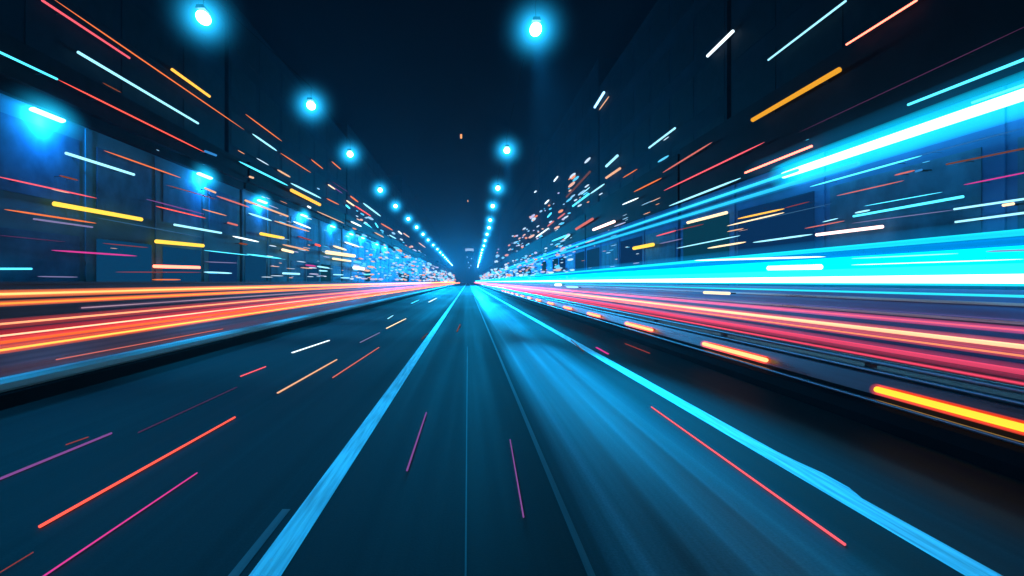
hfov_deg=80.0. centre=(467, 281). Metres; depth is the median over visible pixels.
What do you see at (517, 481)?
road strip
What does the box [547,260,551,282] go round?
window
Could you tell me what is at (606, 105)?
window
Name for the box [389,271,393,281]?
window
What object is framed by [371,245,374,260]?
window
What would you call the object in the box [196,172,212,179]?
wall lamp
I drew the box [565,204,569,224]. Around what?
window
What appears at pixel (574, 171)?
window
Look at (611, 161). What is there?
light strip
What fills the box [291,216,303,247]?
window
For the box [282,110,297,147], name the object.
window
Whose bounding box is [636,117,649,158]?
window
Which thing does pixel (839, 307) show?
light trail
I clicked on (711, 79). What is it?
window
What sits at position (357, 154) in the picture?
window
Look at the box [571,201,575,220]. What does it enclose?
window
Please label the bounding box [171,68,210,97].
light strip
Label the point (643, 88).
window
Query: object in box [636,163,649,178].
window
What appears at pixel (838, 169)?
light trail
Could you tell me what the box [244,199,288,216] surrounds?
light strip
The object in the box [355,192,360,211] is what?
window
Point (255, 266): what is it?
window
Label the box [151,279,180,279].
light strip
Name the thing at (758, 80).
window
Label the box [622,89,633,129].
window
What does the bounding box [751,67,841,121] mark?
light strip
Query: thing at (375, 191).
window
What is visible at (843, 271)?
light band
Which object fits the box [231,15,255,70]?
window
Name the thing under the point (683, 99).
window
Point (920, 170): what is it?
light strip
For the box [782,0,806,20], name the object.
window
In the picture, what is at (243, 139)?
window
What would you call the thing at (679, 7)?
window
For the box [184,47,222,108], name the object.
window
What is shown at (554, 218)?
window
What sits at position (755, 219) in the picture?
light strip
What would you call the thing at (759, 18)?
window
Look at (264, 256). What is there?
light strip
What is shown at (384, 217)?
window
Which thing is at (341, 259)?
light strip
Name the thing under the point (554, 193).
window
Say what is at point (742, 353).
marker light
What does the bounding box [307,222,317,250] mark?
window
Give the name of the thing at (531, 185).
window
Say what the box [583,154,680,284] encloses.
building
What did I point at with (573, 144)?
window
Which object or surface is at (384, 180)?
window
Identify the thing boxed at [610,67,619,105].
window
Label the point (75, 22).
light strip
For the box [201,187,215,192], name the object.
light strip
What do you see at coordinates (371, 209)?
light strip
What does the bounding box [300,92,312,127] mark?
window
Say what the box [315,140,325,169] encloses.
window
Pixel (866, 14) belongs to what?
window
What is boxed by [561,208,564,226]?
window
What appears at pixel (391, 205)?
window
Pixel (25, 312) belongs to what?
parapet wall
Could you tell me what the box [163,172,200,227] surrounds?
window
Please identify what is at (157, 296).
light trail
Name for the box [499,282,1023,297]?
light trail
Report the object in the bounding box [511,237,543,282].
building
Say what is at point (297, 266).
window
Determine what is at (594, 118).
window
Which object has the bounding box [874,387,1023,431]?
marker light
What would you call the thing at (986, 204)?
light strip
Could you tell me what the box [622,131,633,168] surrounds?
window
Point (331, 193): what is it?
window
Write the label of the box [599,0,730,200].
tall building
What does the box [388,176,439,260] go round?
tall building
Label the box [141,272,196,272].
light strip
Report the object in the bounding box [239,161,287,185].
light strip
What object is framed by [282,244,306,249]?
light strip
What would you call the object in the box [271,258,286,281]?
window
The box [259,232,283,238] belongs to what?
light strip
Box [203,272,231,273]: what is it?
light strip
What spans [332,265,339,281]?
window
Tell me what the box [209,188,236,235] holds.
window
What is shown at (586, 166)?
window
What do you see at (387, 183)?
window
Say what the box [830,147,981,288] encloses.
window
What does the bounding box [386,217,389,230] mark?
window
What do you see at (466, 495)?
asphalt joint
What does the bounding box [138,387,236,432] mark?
road strip
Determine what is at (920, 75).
light strip
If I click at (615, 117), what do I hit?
window
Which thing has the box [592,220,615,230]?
light strip
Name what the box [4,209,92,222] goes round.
light strip
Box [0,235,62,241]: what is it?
light strip
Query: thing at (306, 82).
lamp cable
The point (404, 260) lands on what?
building
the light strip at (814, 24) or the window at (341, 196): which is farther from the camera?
the window at (341, 196)
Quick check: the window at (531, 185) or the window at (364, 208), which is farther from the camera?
the window at (531, 185)
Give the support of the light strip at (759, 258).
on the light band
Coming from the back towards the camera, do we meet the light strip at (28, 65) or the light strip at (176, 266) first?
the light strip at (176, 266)
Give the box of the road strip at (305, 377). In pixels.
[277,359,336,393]
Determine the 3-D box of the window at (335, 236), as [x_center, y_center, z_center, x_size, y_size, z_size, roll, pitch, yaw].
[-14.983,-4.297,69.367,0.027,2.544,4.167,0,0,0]
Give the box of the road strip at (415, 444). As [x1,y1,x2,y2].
[406,412,426,470]
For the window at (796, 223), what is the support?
in the building at (921, 37)
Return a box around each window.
[0,0,9,34]
[0,112,79,204]
[0,227,79,281]
[25,0,112,89]
[68,0,112,31]
[96,147,151,218]
[96,239,151,281]
[122,0,177,77]
[122,59,177,124]
[150,0,177,23]
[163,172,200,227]
[163,246,200,281]
[184,0,222,63]
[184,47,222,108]
[184,99,222,149]
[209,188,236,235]
[209,252,236,281]
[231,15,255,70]
[231,62,255,114]
[231,111,255,157]
[245,199,265,240]
[245,255,265,281]
[259,46,278,93]
[259,88,278,132]
[259,131,278,170]
[271,209,286,244]
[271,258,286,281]
[282,72,297,112]
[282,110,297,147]
[282,148,297,182]
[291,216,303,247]
[291,260,303,281]
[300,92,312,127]
[300,126,312,159]
[300,161,312,190]
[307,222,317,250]
[307,262,317,281]
[315,109,325,140]
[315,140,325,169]
[315,171,325,198]
[321,227,329,252]
[321,264,329,281]
[327,123,336,151]
[327,151,336,177]
[327,180,336,204]
[332,231,339,251]
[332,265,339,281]
[338,135,345,160]
[338,162,345,185]
[338,188,345,209]
[343,234,349,256]
[343,266,349,281]
[348,132,354,157]
[348,159,354,182]
[348,186,354,208]
[351,237,357,258]
[351,267,357,281]
[355,141,360,163]
[355,166,360,187]
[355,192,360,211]
[359,240,363,259]
[359,270,363,281]
[362,150,366,170]
[362,174,366,193]
[362,197,366,215]
[365,243,369,260]
[365,269,369,281]
[368,157,372,176]
[368,180,372,198]
[368,202,372,217]
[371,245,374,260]
[371,270,374,281]
[373,164,377,182]
[373,185,377,202]
[373,206,377,222]
[376,247,379,262]
[376,270,379,281]
[378,170,381,186]
[378,191,381,206]
[378,210,381,225]
[381,249,383,263]
[383,176,385,191]
[383,195,385,209]
[383,214,385,228]
[385,250,387,264]
[386,180,389,195]
[386,198,389,213]
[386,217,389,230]
[389,250,393,264]
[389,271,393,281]
[390,185,392,198]
[390,202,392,215]
[390,220,392,231]
[393,205,395,218]
[393,222,395,234]
[394,252,397,265]
[394,272,397,281]
[396,192,398,205]
[396,208,398,220]
[396,224,398,236]
[399,254,401,266]
[527,265,530,282]
[530,164,531,179]
[530,185,531,200]
[532,160,533,176]
[532,181,533,197]
[532,264,535,282]
[535,154,536,171]
[535,177,536,193]
[535,200,536,215]
[535,222,536,238]
[536,264,540,282]
[537,151,538,168]
[537,174,538,191]
[537,197,538,214]
[540,161,541,177]
[540,183,541,198]
[542,261,545,282]
[543,156,544,173]
[543,179,544,195]
[543,201,544,217]
[546,150,548,168]
[546,173,548,191]
[546,197,548,214]
[546,220,548,235]
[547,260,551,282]
[549,145,551,164]
[549,169,551,188]
[549,194,551,212]
[549,218,551,233]
[553,138,555,158]
[553,164,555,183]
[553,189,555,208]
[553,215,555,231]
[553,258,557,282]
[556,132,559,154]
[556,159,559,180]
[556,185,559,206]
[556,213,559,229]
[559,257,564,282]
[561,124,564,147]
[561,152,564,174]
[561,180,564,202]
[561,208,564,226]
[565,115,569,141]
[565,145,569,170]
[565,175,569,198]
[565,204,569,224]
[567,254,573,282]
[571,106,575,133]
[571,137,575,163]
[571,168,575,193]
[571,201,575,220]
[575,251,583,276]
[577,96,581,124]
[577,129,581,156]
[577,162,581,188]
[577,195,581,217]
[583,83,589,116]
[583,118,589,149]
[583,154,589,183]
[583,189,589,213]
[587,247,598,283]
[591,70,597,104]
[591,108,597,140]
[591,145,597,176]
[591,183,597,205]
[600,83,608,117]
[600,118,608,150]
[600,154,608,184]
[600,190,608,200]
[601,242,617,283]
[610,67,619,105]
[610,106,619,141]
[610,144,619,177]
[610,182,619,194]
[620,236,641,283]
[622,48,633,90]
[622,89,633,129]
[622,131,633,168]
[622,173,633,186]
[636,25,649,72]
[636,71,649,115]
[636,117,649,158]
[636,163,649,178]
[646,227,675,284]
[652,0,668,53]
[652,49,668,99]
[652,100,668,146]
[652,150,668,168]
[672,0,693,28]
[672,20,693,80]
[672,77,693,131]
[672,134,693,156]
[683,213,728,285]
[697,0,724,55]
[697,49,724,113]
[697,114,724,137]
[733,0,775,61]
[733,47,775,115]
[738,191,813,286]
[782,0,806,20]
[782,0,842,84]
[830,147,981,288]
[852,0,913,39]
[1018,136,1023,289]
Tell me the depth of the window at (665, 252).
43.86 m
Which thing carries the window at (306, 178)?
in the tall building at (265, 88)
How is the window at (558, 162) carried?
in the tall building at (570, 157)
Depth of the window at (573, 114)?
149.43 m
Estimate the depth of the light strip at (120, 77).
42.53 m
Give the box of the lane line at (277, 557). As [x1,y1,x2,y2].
[249,283,466,575]
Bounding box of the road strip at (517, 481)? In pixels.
[510,439,523,517]
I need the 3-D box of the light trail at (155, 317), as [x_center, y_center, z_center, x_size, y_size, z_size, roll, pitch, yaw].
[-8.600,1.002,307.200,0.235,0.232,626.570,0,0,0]
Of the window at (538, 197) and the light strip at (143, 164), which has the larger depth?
the window at (538, 197)
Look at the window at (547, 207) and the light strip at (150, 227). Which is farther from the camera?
the window at (547, 207)
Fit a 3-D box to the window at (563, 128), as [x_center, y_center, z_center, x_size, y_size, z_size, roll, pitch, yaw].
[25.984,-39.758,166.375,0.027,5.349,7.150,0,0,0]
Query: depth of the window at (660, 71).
81.96 m
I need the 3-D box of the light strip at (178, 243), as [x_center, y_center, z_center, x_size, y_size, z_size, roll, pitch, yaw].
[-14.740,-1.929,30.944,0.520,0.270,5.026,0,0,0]
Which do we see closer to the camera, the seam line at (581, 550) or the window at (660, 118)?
the seam line at (581, 550)
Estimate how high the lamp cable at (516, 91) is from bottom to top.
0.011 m
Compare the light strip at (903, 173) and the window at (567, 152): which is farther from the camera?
the window at (567, 152)
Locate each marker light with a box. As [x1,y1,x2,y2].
[587,313,600,316]
[625,322,653,330]
[702,342,768,361]
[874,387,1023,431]
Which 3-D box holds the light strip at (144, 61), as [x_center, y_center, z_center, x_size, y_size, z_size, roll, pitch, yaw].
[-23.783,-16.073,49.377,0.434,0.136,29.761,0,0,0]
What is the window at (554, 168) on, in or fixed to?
in the tall building at (570, 157)
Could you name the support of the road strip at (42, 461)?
on the road at (644, 487)
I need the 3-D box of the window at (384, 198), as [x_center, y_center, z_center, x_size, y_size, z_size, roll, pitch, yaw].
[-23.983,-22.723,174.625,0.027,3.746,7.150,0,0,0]
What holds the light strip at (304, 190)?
attached to the tall building at (265, 88)
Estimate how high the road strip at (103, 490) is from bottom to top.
0.018 m
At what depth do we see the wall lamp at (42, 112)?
21.14 m
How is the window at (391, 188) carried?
in the tall building at (363, 182)
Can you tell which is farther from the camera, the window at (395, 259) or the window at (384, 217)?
the window at (384, 217)
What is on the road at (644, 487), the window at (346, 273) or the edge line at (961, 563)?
the edge line at (961, 563)
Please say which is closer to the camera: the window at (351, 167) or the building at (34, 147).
the building at (34, 147)
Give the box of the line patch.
[782,454,859,496]
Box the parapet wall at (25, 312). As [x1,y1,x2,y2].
[0,282,455,333]
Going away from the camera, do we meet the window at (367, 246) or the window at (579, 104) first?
the window at (367, 246)
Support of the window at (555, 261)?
in the building at (571, 261)
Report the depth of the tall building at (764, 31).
49.86 m
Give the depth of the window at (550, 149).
191.02 m
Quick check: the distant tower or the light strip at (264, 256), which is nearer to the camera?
the light strip at (264, 256)
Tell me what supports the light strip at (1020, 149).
attached to the building at (921, 37)
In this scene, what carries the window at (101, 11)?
in the tall building at (164, 36)
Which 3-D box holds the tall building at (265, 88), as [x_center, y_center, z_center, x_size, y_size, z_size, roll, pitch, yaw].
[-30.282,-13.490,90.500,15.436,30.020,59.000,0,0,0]
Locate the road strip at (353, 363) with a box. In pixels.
[332,347,378,377]
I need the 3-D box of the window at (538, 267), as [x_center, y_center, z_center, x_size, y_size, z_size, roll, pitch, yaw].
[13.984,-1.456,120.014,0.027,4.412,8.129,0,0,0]
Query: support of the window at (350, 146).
in the tall building at (363, 182)
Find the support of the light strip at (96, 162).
attached to the building at (34, 147)
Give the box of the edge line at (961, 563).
[474,285,1001,575]
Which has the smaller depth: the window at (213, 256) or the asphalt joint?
the asphalt joint
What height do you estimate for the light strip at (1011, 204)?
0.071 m
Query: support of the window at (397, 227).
in the tall building at (363, 182)
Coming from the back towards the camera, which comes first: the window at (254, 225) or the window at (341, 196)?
the window at (341, 196)
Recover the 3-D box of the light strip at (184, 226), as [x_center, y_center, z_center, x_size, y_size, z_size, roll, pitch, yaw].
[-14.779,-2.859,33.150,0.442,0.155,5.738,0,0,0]
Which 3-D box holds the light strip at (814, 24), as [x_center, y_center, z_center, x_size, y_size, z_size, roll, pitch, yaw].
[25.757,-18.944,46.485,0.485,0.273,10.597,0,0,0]
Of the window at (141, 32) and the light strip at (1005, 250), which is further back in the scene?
the window at (141, 32)
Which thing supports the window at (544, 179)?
in the tall building at (570, 157)
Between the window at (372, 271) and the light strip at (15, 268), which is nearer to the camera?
the light strip at (15, 268)
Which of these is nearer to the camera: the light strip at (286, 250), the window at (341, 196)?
the light strip at (286, 250)
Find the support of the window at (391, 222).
in the tall building at (363, 182)
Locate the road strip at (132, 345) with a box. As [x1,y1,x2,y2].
[56,329,220,359]
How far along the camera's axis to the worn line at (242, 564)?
3.46 m
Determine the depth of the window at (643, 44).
89.88 m
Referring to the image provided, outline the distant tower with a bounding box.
[465,249,473,282]
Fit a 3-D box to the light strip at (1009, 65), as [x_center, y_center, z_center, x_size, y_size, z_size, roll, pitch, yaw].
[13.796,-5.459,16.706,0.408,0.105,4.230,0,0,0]
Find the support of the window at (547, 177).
in the tall building at (570, 157)
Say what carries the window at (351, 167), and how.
in the tall building at (363, 182)
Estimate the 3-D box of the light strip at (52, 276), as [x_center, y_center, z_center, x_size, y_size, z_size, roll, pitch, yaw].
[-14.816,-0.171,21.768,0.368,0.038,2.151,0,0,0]
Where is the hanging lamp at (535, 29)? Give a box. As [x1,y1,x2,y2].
[530,2,541,36]
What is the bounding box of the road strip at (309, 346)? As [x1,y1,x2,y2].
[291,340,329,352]
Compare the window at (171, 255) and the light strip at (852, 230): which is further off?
the window at (171, 255)
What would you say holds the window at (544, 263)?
in the building at (571, 261)
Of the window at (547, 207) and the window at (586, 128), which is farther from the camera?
the window at (547, 207)
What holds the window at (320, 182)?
in the tall building at (265, 88)
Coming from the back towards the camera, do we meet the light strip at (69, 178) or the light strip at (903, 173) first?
the light strip at (69, 178)
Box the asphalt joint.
[465,347,467,575]
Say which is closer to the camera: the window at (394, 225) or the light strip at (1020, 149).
the light strip at (1020, 149)
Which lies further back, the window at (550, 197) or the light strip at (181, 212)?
the window at (550, 197)
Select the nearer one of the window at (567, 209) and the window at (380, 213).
the window at (567, 209)
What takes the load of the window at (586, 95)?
in the tall building at (570, 157)
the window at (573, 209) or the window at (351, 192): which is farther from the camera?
the window at (573, 209)
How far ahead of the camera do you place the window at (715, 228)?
35.59 m
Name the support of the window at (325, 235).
in the building at (283, 199)
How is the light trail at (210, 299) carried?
on the opposite road at (21, 360)
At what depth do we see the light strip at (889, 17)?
19.90 m
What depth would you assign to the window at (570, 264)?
82.74 m
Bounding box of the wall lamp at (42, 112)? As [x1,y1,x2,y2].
[29,107,65,122]
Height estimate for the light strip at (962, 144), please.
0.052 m
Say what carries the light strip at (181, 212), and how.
attached to the building at (34, 147)
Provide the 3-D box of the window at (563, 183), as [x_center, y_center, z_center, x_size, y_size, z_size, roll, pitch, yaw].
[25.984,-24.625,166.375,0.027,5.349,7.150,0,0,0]
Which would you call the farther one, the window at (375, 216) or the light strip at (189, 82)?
the window at (375, 216)
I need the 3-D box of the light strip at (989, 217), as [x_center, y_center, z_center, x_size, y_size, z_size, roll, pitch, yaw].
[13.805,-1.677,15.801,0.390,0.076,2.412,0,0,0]
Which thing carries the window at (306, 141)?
in the tall building at (265, 88)
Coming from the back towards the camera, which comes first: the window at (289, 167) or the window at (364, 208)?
the window at (364, 208)
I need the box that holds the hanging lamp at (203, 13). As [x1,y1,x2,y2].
[195,0,211,25]
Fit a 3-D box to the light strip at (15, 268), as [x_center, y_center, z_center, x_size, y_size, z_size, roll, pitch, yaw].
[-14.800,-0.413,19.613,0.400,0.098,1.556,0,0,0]
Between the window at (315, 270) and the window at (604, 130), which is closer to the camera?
the window at (315, 270)
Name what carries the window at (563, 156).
in the tall building at (570, 157)
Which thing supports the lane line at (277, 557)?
on the road at (644, 487)
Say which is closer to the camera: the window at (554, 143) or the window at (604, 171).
the window at (604, 171)
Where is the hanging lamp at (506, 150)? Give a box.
[504,145,509,153]
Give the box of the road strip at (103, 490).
[38,416,235,527]
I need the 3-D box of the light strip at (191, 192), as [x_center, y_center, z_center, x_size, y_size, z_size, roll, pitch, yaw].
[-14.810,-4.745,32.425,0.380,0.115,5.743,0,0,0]
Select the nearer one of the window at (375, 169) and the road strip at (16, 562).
the road strip at (16, 562)
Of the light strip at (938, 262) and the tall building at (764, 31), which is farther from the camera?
the tall building at (764, 31)
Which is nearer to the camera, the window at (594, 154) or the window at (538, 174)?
the window at (594, 154)
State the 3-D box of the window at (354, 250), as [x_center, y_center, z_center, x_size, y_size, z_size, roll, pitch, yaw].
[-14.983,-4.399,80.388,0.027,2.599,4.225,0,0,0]
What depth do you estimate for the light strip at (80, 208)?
23.68 m
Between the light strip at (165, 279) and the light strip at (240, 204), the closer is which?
the light strip at (165, 279)
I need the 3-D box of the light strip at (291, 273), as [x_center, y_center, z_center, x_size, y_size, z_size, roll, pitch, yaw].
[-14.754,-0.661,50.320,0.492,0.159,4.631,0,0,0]
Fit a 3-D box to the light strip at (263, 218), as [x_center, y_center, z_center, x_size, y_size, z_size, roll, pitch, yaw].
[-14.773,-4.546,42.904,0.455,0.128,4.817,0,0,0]
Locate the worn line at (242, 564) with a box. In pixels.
[228,509,289,575]
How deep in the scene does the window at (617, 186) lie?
106.95 m
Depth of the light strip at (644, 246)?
46.40 m
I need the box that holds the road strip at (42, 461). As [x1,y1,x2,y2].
[0,432,111,479]
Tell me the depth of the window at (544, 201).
208.68 m
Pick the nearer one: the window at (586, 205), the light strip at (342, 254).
the light strip at (342, 254)
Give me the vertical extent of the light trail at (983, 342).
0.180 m
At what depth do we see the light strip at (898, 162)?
20.61 m
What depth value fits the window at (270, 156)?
73.30 m
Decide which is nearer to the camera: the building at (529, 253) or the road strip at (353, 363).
the road strip at (353, 363)
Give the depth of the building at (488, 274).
374.07 m
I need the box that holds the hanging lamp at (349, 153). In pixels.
[347,149,352,156]
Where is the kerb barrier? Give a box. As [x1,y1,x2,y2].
[0,282,463,410]
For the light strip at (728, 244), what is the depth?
31.74 m
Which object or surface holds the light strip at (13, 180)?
attached to the building at (34, 147)
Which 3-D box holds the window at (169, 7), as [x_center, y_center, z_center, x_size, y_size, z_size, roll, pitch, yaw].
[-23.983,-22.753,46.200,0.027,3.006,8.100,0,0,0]
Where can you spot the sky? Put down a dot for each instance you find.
(408, 78)
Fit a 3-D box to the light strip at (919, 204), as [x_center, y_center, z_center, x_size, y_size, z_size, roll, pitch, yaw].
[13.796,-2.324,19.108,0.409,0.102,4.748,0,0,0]
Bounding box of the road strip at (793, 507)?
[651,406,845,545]
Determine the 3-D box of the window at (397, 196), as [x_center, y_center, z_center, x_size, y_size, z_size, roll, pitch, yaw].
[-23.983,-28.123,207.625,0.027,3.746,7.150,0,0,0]
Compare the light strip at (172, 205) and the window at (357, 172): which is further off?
the window at (357, 172)
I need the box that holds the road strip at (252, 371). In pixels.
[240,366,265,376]
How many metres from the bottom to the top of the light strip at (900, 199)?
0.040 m
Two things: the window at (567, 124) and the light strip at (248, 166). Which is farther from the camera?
the window at (567, 124)
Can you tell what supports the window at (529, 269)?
in the building at (529, 253)
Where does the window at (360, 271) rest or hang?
in the building at (372, 258)
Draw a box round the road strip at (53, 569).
[43,472,197,575]
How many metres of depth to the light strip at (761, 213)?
28.19 m
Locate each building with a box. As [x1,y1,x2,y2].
[0,0,224,150]
[0,30,246,281]
[204,0,345,213]
[240,162,348,281]
[335,123,403,242]
[341,214,393,281]
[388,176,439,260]
[389,237,421,281]
[416,251,441,281]
[435,261,455,281]
[479,262,496,280]
[494,143,548,262]
[494,251,516,280]
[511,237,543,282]
[536,58,618,238]
[536,214,585,282]
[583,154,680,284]
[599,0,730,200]
[680,0,1023,289]
[731,0,913,116]
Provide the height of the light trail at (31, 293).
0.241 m
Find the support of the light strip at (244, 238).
attached to the building at (283, 199)
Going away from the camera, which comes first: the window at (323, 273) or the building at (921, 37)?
the building at (921, 37)
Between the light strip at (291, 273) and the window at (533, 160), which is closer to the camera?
the light strip at (291, 273)
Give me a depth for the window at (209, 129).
55.13 m
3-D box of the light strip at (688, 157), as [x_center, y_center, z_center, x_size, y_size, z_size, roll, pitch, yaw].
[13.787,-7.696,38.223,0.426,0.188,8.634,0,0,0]
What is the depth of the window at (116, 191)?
26.43 m
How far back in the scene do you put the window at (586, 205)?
133.06 m
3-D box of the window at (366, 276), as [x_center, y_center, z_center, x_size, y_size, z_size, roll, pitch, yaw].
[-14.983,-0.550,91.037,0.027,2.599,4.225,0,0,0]
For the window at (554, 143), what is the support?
in the tall building at (570, 157)
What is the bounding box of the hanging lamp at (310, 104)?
[306,97,315,109]
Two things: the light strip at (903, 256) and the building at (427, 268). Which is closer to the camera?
the light strip at (903, 256)
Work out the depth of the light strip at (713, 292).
19.71 m
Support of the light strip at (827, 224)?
attached to the building at (921, 37)
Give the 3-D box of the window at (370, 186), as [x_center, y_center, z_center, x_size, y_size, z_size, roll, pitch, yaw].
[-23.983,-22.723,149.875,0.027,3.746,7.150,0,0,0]
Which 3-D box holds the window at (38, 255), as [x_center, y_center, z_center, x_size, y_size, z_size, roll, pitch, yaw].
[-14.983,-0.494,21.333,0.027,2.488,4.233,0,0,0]
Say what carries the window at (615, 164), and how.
in the tall building at (665, 75)
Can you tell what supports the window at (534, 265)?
in the building at (529, 253)
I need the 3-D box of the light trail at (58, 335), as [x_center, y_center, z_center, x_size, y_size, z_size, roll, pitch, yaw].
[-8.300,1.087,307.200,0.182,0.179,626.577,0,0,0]
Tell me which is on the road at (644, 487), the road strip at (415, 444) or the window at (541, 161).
the road strip at (415, 444)
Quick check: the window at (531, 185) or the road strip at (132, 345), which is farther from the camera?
the window at (531, 185)
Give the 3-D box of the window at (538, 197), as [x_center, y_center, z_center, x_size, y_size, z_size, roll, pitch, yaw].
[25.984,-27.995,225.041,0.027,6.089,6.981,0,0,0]
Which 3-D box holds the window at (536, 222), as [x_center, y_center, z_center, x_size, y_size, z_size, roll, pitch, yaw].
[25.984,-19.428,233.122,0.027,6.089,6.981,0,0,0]
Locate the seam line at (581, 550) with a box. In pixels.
[474,297,595,575]
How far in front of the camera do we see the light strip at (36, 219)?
21.92 m
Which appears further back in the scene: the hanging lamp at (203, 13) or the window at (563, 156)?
the window at (563, 156)
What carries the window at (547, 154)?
in the tall building at (570, 157)
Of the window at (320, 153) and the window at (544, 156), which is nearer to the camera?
the window at (320, 153)
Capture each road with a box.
[0,283,458,377]
[0,283,1023,575]
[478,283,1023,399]
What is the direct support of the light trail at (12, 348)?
on the opposite road at (21, 360)
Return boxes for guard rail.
[471,282,1023,481]
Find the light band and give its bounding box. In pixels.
[476,229,1023,285]
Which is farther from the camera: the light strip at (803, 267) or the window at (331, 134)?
the window at (331, 134)
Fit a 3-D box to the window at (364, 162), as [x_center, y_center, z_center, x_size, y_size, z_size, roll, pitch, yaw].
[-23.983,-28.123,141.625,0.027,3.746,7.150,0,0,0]
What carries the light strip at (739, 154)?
attached to the building at (921, 37)
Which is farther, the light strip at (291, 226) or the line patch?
the light strip at (291, 226)
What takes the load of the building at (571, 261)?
on the ground
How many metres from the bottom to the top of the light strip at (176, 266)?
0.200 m
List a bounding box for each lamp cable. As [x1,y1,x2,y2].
[215,0,434,242]
[481,6,534,249]
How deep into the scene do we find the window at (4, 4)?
31.52 m
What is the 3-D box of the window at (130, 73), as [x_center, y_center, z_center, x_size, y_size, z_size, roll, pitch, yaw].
[-23.983,-13.953,46.200,0.027,3.006,8.100,0,0,0]
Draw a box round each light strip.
[0,51,57,79]
[0,177,94,197]
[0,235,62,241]
[0,268,31,269]
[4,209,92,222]
[33,218,92,227]
[37,276,68,276]
[41,0,129,58]
[52,201,142,220]
[52,250,134,255]
[54,175,77,180]
[55,0,242,128]
[61,81,201,150]
[65,152,134,175]
[77,51,198,123]
[100,218,198,236]
[104,243,147,247]
[106,151,179,177]
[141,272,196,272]
[147,199,201,213]
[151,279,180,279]
[153,265,200,268]
[154,239,204,246]
[157,206,203,217]
[168,185,213,198]
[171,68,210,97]
[173,224,221,233]
[200,150,216,155]
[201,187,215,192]
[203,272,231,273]
[205,250,244,254]
[217,196,247,206]
[232,236,258,241]
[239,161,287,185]
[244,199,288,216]
[247,115,279,139]
[247,254,281,258]
[248,213,271,220]
[253,134,276,150]
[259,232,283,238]
[275,221,309,231]
[279,248,293,252]
[281,153,310,172]
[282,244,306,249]
[282,272,299,274]
[290,189,320,205]
[291,183,319,197]
[325,250,355,256]
[332,258,350,261]
[352,266,364,269]
[363,203,379,215]
[566,171,590,197]
[572,193,589,206]
[575,218,593,229]
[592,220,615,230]
[594,91,604,107]
[605,155,618,166]
[605,167,620,178]
[632,243,654,249]
[634,178,660,191]
[648,127,675,147]
[664,142,711,171]
[666,143,761,189]
[670,178,739,205]
[679,236,736,247]
[686,211,727,223]
[694,256,823,260]
[703,291,735,294]
[706,30,733,56]
[709,242,744,247]
[728,213,781,225]
[738,209,782,218]
[744,145,812,173]
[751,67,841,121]
[753,234,811,242]
[756,204,827,220]
[767,264,822,269]
[768,0,846,60]
[807,27,1023,128]
[808,221,844,227]
[810,156,919,186]
[815,225,883,235]
[837,181,900,195]
[846,0,917,44]
[851,253,958,258]
[853,195,963,216]
[855,210,876,212]
[856,210,949,222]
[859,259,1019,264]
[866,192,940,205]
[896,170,914,174]
[907,58,1023,105]
[915,129,1018,156]
[915,169,931,171]
[946,148,1023,164]
[953,198,1023,209]
[955,212,1023,222]
[965,172,1023,184]
[971,84,1023,103]
[986,249,1023,251]
[1002,202,1023,206]
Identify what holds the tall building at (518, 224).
on the ground
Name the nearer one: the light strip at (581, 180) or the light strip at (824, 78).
the light strip at (824, 78)
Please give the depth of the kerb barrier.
10.02 m
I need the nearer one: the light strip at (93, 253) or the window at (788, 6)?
the light strip at (93, 253)
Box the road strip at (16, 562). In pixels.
[0,552,33,572]
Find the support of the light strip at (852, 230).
attached to the building at (921, 37)
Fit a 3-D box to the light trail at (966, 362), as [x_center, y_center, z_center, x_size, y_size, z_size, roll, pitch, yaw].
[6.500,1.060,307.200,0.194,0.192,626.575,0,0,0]
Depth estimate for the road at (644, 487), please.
4.85 m
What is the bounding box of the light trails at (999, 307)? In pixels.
[476,282,1023,368]
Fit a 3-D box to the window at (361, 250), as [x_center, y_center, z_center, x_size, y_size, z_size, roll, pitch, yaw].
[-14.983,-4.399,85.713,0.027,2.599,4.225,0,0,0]
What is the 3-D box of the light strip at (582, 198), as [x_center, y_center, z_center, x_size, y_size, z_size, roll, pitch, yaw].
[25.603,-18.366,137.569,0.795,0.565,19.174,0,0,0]
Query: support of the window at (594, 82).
in the tall building at (570, 157)
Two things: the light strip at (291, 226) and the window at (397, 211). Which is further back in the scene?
the window at (397, 211)
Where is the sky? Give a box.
[231,0,657,282]
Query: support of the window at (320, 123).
in the tall building at (265, 88)
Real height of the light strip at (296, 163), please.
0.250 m
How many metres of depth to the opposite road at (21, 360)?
17.57 m
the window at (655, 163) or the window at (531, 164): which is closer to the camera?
the window at (655, 163)
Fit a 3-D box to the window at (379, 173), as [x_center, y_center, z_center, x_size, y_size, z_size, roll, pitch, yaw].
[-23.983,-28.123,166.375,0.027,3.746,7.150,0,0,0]
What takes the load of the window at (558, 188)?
in the tall building at (570, 157)
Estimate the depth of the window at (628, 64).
98.28 m
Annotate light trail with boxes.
[0,282,436,294]
[0,282,449,304]
[0,283,446,324]
[0,283,451,336]
[0,283,453,343]
[0,285,441,350]
[81,283,440,307]
[475,282,1023,348]
[479,283,1023,374]
[480,282,1023,320]
[483,284,1023,384]
[489,283,1023,330]
[489,284,1023,356]
[494,162,859,273]
[494,169,798,272]
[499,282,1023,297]
[781,88,1023,177]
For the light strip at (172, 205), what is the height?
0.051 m
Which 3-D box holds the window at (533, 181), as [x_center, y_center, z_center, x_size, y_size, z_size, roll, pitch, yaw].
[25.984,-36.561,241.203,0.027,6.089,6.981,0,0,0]

